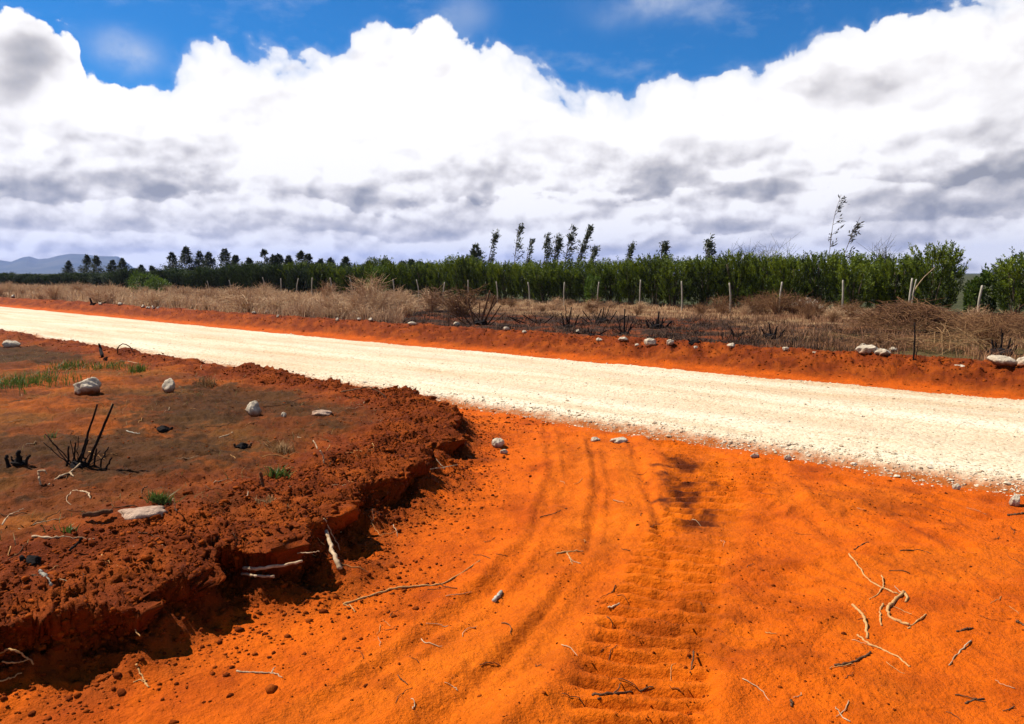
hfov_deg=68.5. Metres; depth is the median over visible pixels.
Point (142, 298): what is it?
dry shrub
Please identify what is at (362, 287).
dry bush
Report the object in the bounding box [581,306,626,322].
charred bush
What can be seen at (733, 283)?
plantation tree
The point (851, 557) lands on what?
root
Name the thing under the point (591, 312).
dry shrub
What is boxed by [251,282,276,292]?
dry shrub
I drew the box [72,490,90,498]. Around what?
twig
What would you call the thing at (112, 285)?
dry shrub
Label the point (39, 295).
dry shrub
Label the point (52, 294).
dry shrub
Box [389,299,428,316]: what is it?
dry shrub
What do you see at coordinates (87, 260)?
pointed tree
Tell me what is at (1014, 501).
rock
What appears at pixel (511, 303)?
dry shrub
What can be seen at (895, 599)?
root
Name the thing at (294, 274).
plantation tree
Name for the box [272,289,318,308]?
dry shrub
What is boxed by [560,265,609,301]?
plantation tree
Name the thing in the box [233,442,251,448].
charred stump
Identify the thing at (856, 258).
plantation tree
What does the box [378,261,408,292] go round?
plantation tree
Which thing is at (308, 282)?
plantation tree
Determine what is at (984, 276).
bush
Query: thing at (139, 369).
grass tuft
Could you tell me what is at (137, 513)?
stone slab
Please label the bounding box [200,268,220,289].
plantation tree
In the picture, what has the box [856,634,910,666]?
root
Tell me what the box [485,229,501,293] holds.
gum sapling
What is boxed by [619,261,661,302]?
plantation tree
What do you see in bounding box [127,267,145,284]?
plantation tree
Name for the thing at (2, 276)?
plantation tree
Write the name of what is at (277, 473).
grass tuft
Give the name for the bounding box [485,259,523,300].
plantation tree
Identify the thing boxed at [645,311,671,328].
charred stump
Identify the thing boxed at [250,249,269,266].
pointed tree
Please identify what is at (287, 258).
pointed tree
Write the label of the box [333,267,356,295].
plantation tree
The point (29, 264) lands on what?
hills
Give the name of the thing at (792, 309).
dry shrub
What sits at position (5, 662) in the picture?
root
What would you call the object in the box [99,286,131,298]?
dry shrub
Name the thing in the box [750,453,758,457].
rock
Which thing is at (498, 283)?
plantation tree
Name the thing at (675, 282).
plantation tree
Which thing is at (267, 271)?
plantation tree
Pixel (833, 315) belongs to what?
dry shrub
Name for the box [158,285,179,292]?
dry shrub
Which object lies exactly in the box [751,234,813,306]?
bare bush
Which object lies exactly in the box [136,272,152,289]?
plantation tree
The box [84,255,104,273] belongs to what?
pointed tree
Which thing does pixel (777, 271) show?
plantation tree
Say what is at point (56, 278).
plantation tree
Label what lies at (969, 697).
twig
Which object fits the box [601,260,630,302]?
plantation tree
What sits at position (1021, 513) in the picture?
stick
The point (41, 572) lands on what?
stick
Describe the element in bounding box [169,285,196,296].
dry shrub
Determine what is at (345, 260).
pointed tree
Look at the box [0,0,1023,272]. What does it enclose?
sky
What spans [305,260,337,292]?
plantation tree
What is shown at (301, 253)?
pointed tree
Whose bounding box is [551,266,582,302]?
plantation tree
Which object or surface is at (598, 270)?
plantation tree
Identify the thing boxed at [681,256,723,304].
plantation tree
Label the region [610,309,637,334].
charred stump
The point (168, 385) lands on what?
rock
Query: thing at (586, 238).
gum sapling
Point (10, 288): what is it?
dry shrub
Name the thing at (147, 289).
dry shrub
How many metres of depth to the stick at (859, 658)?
3.27 m
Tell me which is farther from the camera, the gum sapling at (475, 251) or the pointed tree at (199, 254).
the pointed tree at (199, 254)
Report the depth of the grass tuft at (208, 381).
10.15 m
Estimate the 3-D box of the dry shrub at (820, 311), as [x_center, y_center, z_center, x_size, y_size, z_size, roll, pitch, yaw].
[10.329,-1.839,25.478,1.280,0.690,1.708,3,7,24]
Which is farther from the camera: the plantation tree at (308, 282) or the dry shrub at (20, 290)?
the plantation tree at (308, 282)
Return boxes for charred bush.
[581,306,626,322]
[985,328,1017,355]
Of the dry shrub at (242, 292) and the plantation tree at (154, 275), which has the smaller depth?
the dry shrub at (242, 292)
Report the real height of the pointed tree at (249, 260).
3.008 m
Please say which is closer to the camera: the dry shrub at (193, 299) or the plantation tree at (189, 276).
the dry shrub at (193, 299)
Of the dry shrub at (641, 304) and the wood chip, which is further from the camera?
the dry shrub at (641, 304)
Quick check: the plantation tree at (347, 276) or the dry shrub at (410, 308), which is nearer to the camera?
the dry shrub at (410, 308)
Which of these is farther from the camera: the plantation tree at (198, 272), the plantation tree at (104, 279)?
the plantation tree at (104, 279)
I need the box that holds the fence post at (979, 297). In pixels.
[977,285,982,311]
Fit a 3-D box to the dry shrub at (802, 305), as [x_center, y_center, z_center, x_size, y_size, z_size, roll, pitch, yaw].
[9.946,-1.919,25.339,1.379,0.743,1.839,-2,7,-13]
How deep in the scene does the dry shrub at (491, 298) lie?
33.77 m
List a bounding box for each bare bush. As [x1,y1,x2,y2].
[719,240,771,304]
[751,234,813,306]
[858,235,895,309]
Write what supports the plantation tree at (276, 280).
on the ground at (650, 575)
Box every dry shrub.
[0,282,22,292]
[11,285,32,295]
[27,285,46,291]
[28,290,46,298]
[36,282,72,299]
[55,282,69,290]
[66,283,88,291]
[68,280,86,287]
[73,285,119,302]
[81,283,104,294]
[90,290,126,303]
[93,280,128,291]
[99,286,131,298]
[129,290,173,306]
[133,286,153,292]
[135,292,160,305]
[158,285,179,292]
[159,288,184,298]
[166,293,191,307]
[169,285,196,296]
[169,295,200,308]
[191,283,222,299]
[194,296,219,309]
[200,289,240,305]
[214,284,250,299]
[223,285,268,301]
[228,298,264,312]
[246,291,294,313]
[249,284,279,300]
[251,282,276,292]
[259,290,297,302]
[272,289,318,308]
[284,299,326,316]
[301,292,348,306]
[307,297,342,315]
[308,281,348,297]
[314,306,340,317]
[318,289,349,303]
[322,301,361,317]
[323,288,377,316]
[342,301,388,319]
[350,286,401,311]
[369,286,409,310]
[382,286,415,310]
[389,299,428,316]
[482,293,504,304]
[497,299,508,304]
[503,296,523,306]
[522,299,534,304]
[536,305,546,311]
[542,301,564,310]
[548,297,568,305]
[575,302,608,309]
[576,299,599,307]
[581,307,599,313]
[586,296,604,307]
[602,300,618,307]
[630,304,648,314]
[632,300,649,307]
[691,305,713,314]
[698,293,733,311]
[712,304,736,313]
[732,303,757,312]
[733,295,768,313]
[735,288,810,314]
[736,306,751,314]
[737,291,781,314]
[771,292,819,313]
[784,294,827,315]
[796,306,819,318]
[805,298,835,316]
[817,306,853,317]
[821,310,850,321]
[828,300,851,315]
[833,299,867,316]
[958,305,995,318]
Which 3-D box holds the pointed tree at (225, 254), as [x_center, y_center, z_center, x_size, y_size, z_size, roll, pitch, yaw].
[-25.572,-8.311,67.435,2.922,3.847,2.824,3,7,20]
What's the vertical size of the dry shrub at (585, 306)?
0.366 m
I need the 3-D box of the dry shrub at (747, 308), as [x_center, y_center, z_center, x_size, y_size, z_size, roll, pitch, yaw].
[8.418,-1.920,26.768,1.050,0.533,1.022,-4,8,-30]
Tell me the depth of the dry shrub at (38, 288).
52.09 m
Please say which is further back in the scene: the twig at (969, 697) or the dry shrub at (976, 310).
the dry shrub at (976, 310)
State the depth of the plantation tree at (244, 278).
54.11 m
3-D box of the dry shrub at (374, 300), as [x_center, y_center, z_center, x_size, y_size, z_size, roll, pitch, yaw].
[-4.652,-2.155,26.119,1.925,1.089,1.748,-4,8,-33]
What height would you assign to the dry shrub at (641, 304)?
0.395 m
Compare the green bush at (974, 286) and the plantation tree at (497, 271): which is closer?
the green bush at (974, 286)
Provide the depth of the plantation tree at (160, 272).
62.40 m
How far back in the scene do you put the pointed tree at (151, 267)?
72.25 m
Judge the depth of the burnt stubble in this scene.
19.42 m
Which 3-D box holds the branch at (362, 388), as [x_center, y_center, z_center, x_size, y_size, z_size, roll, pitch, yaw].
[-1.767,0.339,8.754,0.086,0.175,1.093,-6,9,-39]
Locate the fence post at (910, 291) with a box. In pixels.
[908,278,912,302]
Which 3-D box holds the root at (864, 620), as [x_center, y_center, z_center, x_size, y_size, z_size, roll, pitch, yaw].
[1.700,1.255,3.641,0.044,0.034,0.322,2,7,13]
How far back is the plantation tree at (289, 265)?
51.23 m
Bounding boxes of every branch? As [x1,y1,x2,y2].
[48,463,80,484]
[341,386,386,398]
[507,315,553,323]
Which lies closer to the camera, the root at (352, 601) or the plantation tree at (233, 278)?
the root at (352, 601)
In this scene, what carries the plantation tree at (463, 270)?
on the ground at (650, 575)
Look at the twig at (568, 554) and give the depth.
4.59 m
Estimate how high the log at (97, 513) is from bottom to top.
0.037 m
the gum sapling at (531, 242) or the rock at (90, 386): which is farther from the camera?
the gum sapling at (531, 242)
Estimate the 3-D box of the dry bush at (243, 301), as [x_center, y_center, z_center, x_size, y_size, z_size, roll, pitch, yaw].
[-9.591,-2.187,27.725,4.307,0.840,3.695,-6,9,-40]
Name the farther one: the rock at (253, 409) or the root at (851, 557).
the rock at (253, 409)
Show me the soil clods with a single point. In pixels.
(92, 637)
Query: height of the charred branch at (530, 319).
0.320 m
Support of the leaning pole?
on the ground at (650, 575)
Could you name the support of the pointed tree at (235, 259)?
on the ground at (650, 575)
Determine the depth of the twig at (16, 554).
3.71 m
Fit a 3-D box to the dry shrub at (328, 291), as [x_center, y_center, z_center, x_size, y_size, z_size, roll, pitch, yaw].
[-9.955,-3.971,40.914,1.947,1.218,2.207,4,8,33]
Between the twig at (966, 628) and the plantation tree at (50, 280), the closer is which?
the twig at (966, 628)
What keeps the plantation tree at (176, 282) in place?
on the ground at (650, 575)
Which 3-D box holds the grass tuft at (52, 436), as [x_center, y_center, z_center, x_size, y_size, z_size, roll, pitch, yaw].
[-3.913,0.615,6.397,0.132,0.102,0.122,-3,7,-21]
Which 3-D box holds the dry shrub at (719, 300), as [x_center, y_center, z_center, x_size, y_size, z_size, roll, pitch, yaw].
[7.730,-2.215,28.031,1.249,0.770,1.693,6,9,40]
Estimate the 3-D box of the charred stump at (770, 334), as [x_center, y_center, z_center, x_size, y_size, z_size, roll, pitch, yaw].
[5.905,-0.674,17.006,0.441,0.387,0.328,6,9,40]
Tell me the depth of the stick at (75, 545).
3.78 m
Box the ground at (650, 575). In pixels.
[0,273,1023,723]
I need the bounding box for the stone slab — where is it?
[118,506,167,519]
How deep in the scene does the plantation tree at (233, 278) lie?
55.67 m
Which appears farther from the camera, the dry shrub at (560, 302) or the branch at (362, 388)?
the dry shrub at (560, 302)
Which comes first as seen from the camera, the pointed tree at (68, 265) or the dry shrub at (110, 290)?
the dry shrub at (110, 290)
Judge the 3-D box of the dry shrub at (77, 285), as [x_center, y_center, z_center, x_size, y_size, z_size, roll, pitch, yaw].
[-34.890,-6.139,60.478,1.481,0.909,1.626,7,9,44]
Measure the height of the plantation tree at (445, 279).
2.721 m
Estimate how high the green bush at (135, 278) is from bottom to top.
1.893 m
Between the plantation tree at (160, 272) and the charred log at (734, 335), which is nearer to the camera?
the charred log at (734, 335)
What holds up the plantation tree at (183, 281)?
on the ground at (650, 575)
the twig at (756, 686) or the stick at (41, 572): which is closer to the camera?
the twig at (756, 686)
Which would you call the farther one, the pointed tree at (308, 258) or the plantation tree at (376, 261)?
the pointed tree at (308, 258)
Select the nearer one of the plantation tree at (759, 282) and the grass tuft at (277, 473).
the grass tuft at (277, 473)
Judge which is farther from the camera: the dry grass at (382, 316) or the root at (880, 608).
the dry grass at (382, 316)
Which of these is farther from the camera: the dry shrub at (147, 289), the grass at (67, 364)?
the dry shrub at (147, 289)
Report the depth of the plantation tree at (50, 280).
78.28 m
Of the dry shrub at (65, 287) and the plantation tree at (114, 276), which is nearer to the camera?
the dry shrub at (65, 287)
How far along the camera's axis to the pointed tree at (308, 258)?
57.42 m
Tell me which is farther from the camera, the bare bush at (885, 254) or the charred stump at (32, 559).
the bare bush at (885, 254)
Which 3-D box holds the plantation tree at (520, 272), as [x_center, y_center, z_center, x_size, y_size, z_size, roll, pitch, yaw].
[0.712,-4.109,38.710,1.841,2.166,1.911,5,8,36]
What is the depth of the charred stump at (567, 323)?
20.37 m
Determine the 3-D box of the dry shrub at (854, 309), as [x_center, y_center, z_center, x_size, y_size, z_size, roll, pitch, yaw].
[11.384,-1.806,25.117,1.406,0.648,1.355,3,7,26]
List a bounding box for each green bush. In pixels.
[123,270,157,291]
[144,274,172,293]
[364,262,392,292]
[583,274,602,302]
[961,275,984,312]
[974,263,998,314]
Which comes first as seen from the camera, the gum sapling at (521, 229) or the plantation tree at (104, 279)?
the gum sapling at (521, 229)
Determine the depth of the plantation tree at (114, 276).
67.59 m
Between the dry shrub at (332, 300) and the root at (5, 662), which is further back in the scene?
the dry shrub at (332, 300)
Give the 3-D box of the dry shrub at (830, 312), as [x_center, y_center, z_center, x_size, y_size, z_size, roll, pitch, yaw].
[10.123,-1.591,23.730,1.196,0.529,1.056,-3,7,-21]
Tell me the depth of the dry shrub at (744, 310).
26.26 m
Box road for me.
[0,307,1023,495]
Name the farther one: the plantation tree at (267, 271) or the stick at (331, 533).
the plantation tree at (267, 271)
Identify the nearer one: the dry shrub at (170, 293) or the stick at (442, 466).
the stick at (442, 466)
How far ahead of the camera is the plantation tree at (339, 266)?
50.47 m
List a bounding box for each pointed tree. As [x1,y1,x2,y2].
[59,260,75,273]
[73,254,91,272]
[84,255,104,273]
[102,260,117,272]
[114,258,131,272]
[149,265,156,271]
[160,251,179,270]
[173,245,196,271]
[187,250,204,270]
[198,252,218,269]
[211,248,231,268]
[230,255,240,265]
[244,257,252,265]
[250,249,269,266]
[267,254,280,265]
[277,253,283,265]
[282,255,293,264]
[293,250,307,265]
[302,253,315,265]
[326,257,336,266]
[340,256,350,265]
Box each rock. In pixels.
[2,340,20,347]
[73,377,101,395]
[162,378,174,392]
[245,401,261,416]
[312,410,331,415]
[492,438,503,447]
[500,449,507,453]
[591,437,600,441]
[610,437,627,443]
[618,337,627,341]
[644,338,655,346]
[667,339,673,345]
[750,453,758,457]
[784,455,791,460]
[855,345,877,354]
[873,348,890,355]
[952,483,960,489]
[987,355,1016,367]
[1009,494,1019,506]
[1016,357,1023,367]
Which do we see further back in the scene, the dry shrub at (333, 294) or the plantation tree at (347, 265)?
the plantation tree at (347, 265)
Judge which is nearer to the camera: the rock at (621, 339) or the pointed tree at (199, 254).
the rock at (621, 339)
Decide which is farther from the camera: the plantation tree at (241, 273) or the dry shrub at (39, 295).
the plantation tree at (241, 273)
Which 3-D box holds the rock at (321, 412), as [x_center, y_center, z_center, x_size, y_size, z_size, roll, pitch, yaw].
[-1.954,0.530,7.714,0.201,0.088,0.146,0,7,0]
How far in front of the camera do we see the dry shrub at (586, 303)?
29.81 m
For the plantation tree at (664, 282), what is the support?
on the ground at (650, 575)
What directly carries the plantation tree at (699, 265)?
on the ground at (650, 575)
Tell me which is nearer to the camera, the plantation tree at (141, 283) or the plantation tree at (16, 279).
the plantation tree at (141, 283)
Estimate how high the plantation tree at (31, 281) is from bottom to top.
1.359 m
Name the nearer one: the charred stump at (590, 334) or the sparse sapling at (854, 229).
the charred stump at (590, 334)
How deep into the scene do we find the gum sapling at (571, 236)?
40.33 m
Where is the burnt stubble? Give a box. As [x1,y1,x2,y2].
[320,305,894,351]
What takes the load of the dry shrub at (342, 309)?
on the ground at (650, 575)
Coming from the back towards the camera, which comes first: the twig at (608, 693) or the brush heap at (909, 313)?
the brush heap at (909, 313)
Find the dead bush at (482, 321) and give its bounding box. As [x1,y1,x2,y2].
[452,290,505,325]
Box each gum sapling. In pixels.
[458,243,490,295]
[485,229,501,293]
[511,222,525,297]
[523,238,535,264]
[538,232,552,267]
[547,233,564,298]
[560,224,577,266]
[572,224,593,268]
[588,245,600,265]
[621,241,636,299]
[658,240,670,302]
[703,233,716,282]
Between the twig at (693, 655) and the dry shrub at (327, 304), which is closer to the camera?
the twig at (693, 655)
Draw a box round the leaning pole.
[912,279,916,301]
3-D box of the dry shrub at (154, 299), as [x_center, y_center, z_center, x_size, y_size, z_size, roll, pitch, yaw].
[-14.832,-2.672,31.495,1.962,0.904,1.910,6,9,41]
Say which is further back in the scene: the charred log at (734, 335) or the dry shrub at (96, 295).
the dry shrub at (96, 295)
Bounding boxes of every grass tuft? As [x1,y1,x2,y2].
[44,429,58,437]
[53,523,80,534]
[124,360,150,373]
[143,489,184,504]
[196,375,217,386]
[254,494,290,507]
[260,465,293,479]
[265,439,294,454]
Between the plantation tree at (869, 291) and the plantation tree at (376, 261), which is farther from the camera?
the plantation tree at (376, 261)
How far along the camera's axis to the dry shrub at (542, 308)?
28.44 m
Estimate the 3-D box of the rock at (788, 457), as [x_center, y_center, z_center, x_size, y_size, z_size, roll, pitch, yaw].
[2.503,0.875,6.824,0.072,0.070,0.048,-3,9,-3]
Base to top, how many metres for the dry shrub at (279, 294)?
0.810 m
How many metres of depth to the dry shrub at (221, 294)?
33.50 m
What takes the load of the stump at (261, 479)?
on the ground at (650, 575)
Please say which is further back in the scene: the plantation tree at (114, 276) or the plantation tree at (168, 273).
the plantation tree at (114, 276)
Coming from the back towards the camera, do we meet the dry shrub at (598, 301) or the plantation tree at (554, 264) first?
the plantation tree at (554, 264)
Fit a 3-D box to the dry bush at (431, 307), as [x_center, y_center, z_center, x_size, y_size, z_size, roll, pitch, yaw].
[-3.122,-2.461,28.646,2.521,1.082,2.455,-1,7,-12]
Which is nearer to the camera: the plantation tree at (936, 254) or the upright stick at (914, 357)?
the upright stick at (914, 357)
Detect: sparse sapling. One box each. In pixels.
[823,195,847,304]
[834,218,864,305]
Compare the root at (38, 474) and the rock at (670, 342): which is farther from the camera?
the rock at (670, 342)
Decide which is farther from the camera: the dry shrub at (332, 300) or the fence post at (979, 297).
the dry shrub at (332, 300)
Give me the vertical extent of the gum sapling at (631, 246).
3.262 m
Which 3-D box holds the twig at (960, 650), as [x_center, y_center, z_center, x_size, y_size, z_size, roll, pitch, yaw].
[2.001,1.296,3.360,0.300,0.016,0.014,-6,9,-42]
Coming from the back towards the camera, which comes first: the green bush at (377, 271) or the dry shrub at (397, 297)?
the green bush at (377, 271)
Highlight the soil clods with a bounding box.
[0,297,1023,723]
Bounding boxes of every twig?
[2,508,23,525]
[2,543,27,562]
[18,517,64,528]
[29,509,60,526]
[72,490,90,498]
[236,667,282,677]
[263,397,317,406]
[556,550,582,563]
[562,693,584,706]
[591,682,653,699]
[618,678,641,692]
[687,651,694,672]
[742,678,769,700]
[907,614,926,628]
[949,640,971,665]
[955,694,985,701]
[956,627,973,631]
[964,698,984,703]
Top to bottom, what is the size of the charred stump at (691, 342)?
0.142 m
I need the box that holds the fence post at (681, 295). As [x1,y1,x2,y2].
[681,281,682,310]
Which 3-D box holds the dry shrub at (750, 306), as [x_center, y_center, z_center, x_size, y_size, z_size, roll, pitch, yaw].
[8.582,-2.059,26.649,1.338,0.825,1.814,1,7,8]
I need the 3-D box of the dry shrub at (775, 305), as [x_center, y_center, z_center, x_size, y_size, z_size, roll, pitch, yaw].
[9.279,-2.143,26.388,2.496,1.008,1.871,-3,7,-24]
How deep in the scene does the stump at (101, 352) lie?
13.14 m
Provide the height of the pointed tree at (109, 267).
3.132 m
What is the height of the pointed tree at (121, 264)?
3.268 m
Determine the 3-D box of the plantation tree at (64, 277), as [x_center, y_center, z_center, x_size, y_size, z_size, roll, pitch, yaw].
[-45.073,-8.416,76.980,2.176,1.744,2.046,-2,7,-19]
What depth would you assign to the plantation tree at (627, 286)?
34.31 m
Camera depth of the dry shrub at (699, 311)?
26.03 m
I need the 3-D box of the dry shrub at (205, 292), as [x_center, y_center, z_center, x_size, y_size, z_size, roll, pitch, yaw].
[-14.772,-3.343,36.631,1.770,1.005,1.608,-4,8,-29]
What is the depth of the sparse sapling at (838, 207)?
30.51 m
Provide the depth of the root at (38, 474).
4.99 m
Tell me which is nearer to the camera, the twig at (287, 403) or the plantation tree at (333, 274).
the twig at (287, 403)
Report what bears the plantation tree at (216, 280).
on the ground at (650, 575)
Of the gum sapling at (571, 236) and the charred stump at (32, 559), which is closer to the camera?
the charred stump at (32, 559)
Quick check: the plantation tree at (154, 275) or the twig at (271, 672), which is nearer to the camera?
the twig at (271, 672)
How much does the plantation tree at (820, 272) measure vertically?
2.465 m
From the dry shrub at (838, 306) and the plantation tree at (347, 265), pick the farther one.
the plantation tree at (347, 265)
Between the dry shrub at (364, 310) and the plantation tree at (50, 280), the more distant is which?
the plantation tree at (50, 280)
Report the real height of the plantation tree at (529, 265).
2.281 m
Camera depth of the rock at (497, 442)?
7.24 m
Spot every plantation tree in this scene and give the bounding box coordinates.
[0,272,16,283]
[6,274,21,285]
[12,275,24,284]
[18,273,34,284]
[26,276,42,285]
[31,274,47,286]
[41,275,51,285]
[46,274,61,285]
[50,272,65,284]
[60,272,75,284]
[61,272,81,284]
[74,272,88,284]
[79,272,98,284]
[84,273,108,284]
[89,275,102,286]
[100,273,113,287]
[101,275,121,286]
[107,270,129,286]
[115,267,137,287]
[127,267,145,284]
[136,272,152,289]
[147,270,166,287]
[154,268,173,286]
[165,270,183,287]
[166,266,186,278]
[168,272,191,289]
[178,270,198,287]
[181,270,207,288]
[192,265,213,289]
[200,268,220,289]
[208,267,236,290]
[214,262,243,290]
[227,264,243,288]
[233,260,257,289]
[240,262,268,289]
[243,262,275,289]
[265,263,284,292]
[270,262,295,291]
[278,260,307,292]
[281,266,309,293]
[302,263,327,294]
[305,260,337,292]
[324,263,350,293]
[326,265,352,293]
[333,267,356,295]
[339,263,363,268]
[341,266,366,293]
[349,261,380,292]
[364,255,391,290]
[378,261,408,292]
[393,263,425,294]
[402,260,425,294]
[406,263,441,297]
[414,258,444,295]
[425,260,452,297]
[440,253,475,298]
[449,254,487,297]
[469,261,499,298]
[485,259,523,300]
[485,263,513,298]
[508,260,534,299]
[509,261,542,299]
[523,259,557,299]
[523,265,563,302]
[539,257,585,301]
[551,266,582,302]
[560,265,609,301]
[571,257,609,299]
[585,259,630,302]
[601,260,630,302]
[607,256,650,304]
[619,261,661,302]
[628,250,676,305]
[650,257,686,304]
[654,256,697,305]
[679,254,733,305]
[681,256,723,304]
[708,257,752,303]
[710,248,760,306]
[741,251,790,303]
[751,256,782,301]
[764,254,814,310]
[780,252,821,300]
[793,249,845,307]
[821,248,875,305]
[827,259,882,310]
[861,252,919,307]
[865,254,925,307]
[897,240,971,307]
[911,255,967,309]
[983,256,1023,313]
[992,246,1023,310]
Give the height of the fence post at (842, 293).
1.537 m
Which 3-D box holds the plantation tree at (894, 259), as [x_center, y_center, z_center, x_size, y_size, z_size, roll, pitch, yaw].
[14.506,-2.999,28.717,2.156,2.393,2.272,-5,9,-38]
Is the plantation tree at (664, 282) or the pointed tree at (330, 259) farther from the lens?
the pointed tree at (330, 259)
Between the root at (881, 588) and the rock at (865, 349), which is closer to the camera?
the root at (881, 588)
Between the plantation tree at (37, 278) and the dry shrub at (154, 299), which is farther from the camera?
the plantation tree at (37, 278)
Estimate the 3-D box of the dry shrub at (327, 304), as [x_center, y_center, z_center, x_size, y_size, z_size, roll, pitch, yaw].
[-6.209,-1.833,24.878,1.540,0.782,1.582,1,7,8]
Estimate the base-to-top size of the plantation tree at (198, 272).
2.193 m
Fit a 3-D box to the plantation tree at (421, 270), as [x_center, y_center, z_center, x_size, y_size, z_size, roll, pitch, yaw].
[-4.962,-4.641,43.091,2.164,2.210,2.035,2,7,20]
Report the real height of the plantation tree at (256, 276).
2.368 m
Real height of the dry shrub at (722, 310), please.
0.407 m
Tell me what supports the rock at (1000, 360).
on the ground at (650, 575)
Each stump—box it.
[4,450,30,467]
[19,555,40,565]
[43,404,113,468]
[98,343,103,357]
[154,425,172,431]
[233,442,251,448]
[259,472,264,486]
[555,305,582,327]
[575,327,606,335]
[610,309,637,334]
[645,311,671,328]
[687,339,700,344]
[761,324,784,338]
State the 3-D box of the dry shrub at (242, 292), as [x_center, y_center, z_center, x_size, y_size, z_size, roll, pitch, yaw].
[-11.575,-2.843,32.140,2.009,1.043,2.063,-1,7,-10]
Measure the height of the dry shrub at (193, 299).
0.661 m
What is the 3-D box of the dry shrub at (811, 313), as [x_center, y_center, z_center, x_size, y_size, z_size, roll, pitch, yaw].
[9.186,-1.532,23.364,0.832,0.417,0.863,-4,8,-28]
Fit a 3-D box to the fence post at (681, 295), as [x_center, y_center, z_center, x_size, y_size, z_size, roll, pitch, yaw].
[6.702,-2.443,29.677,0.103,1.493,0.077,1,7,12]
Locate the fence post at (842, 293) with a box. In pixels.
[841,280,843,308]
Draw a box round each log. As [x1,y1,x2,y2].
[82,509,112,516]
[730,328,743,336]
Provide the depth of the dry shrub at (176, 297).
32.42 m
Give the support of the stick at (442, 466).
on the ground at (650, 575)
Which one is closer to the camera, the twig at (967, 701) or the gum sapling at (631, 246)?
the twig at (967, 701)
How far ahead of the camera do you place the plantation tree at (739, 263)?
31.17 m
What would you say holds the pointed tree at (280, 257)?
on the ground at (650, 575)
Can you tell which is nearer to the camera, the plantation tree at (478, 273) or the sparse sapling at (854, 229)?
the sparse sapling at (854, 229)
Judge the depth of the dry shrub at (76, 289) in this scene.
53.60 m
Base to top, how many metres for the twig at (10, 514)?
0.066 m
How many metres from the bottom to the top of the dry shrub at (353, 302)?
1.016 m
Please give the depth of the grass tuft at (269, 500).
4.63 m
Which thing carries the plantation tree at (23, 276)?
on the ground at (650, 575)
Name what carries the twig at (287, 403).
on the ground at (650, 575)
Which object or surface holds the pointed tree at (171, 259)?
on the ground at (650, 575)
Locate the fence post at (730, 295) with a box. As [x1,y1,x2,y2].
[729,283,730,310]
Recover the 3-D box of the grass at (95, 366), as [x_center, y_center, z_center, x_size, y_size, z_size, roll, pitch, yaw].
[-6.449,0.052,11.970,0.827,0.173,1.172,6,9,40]
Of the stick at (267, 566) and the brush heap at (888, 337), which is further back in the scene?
the brush heap at (888, 337)
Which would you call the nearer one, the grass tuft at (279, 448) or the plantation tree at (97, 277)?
the grass tuft at (279, 448)
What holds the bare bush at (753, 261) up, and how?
on the ground at (650, 575)
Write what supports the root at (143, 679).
on the ground at (650, 575)
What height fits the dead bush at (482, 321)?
1.098 m
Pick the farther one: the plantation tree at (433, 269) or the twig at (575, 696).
the plantation tree at (433, 269)
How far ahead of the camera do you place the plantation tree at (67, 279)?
75.27 m
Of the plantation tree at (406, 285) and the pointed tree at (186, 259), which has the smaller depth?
the plantation tree at (406, 285)
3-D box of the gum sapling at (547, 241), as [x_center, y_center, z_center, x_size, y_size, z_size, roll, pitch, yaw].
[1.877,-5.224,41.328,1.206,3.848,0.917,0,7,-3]
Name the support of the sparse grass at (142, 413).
on the ground at (650, 575)
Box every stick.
[31,535,63,538]
[38,569,52,585]
[68,537,82,550]
[241,572,274,577]
[242,560,302,570]
[323,518,339,549]
[324,529,341,569]
[430,459,457,469]
[834,651,871,665]
[913,322,918,360]
[1007,512,1023,515]
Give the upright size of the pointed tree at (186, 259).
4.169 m
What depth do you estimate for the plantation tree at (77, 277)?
74.55 m
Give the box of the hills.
[0,254,133,272]
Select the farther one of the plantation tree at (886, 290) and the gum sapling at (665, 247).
the gum sapling at (665, 247)
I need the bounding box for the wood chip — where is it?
[492,590,502,601]
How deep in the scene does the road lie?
9.88 m
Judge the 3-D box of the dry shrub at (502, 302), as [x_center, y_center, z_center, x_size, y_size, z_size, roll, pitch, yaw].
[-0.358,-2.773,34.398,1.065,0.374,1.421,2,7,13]
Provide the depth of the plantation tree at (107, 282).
68.68 m
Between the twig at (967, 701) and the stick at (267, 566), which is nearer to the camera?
the twig at (967, 701)
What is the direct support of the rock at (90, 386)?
on the ground at (650, 575)
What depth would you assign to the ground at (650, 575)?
4.31 m
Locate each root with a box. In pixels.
[0,648,33,664]
[0,672,21,681]
[2,659,27,663]
[37,470,46,484]
[134,663,149,687]
[343,560,479,612]
[848,553,898,593]
[851,604,868,638]
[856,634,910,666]
[869,575,883,598]
[879,603,883,625]
[886,590,909,625]
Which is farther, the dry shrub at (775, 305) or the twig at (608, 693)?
the dry shrub at (775, 305)
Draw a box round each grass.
[0,282,1023,359]
[0,333,376,555]
[0,364,91,393]
[38,356,99,370]
[81,358,130,370]
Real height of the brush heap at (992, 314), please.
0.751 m
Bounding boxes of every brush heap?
[829,295,973,335]
[829,324,949,352]
[895,300,1013,356]
[945,304,1023,338]
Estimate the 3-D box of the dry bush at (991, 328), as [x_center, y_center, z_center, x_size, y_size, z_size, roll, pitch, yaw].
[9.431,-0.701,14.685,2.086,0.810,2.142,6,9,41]
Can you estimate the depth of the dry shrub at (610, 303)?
32.20 m
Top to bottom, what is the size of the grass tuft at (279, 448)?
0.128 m
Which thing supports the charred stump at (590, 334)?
on the ground at (650, 575)
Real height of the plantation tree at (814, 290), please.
2.505 m
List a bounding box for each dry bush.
[196,292,296,312]
[334,272,407,307]
[383,290,423,307]
[407,283,457,310]
[419,283,503,316]
[929,306,1023,345]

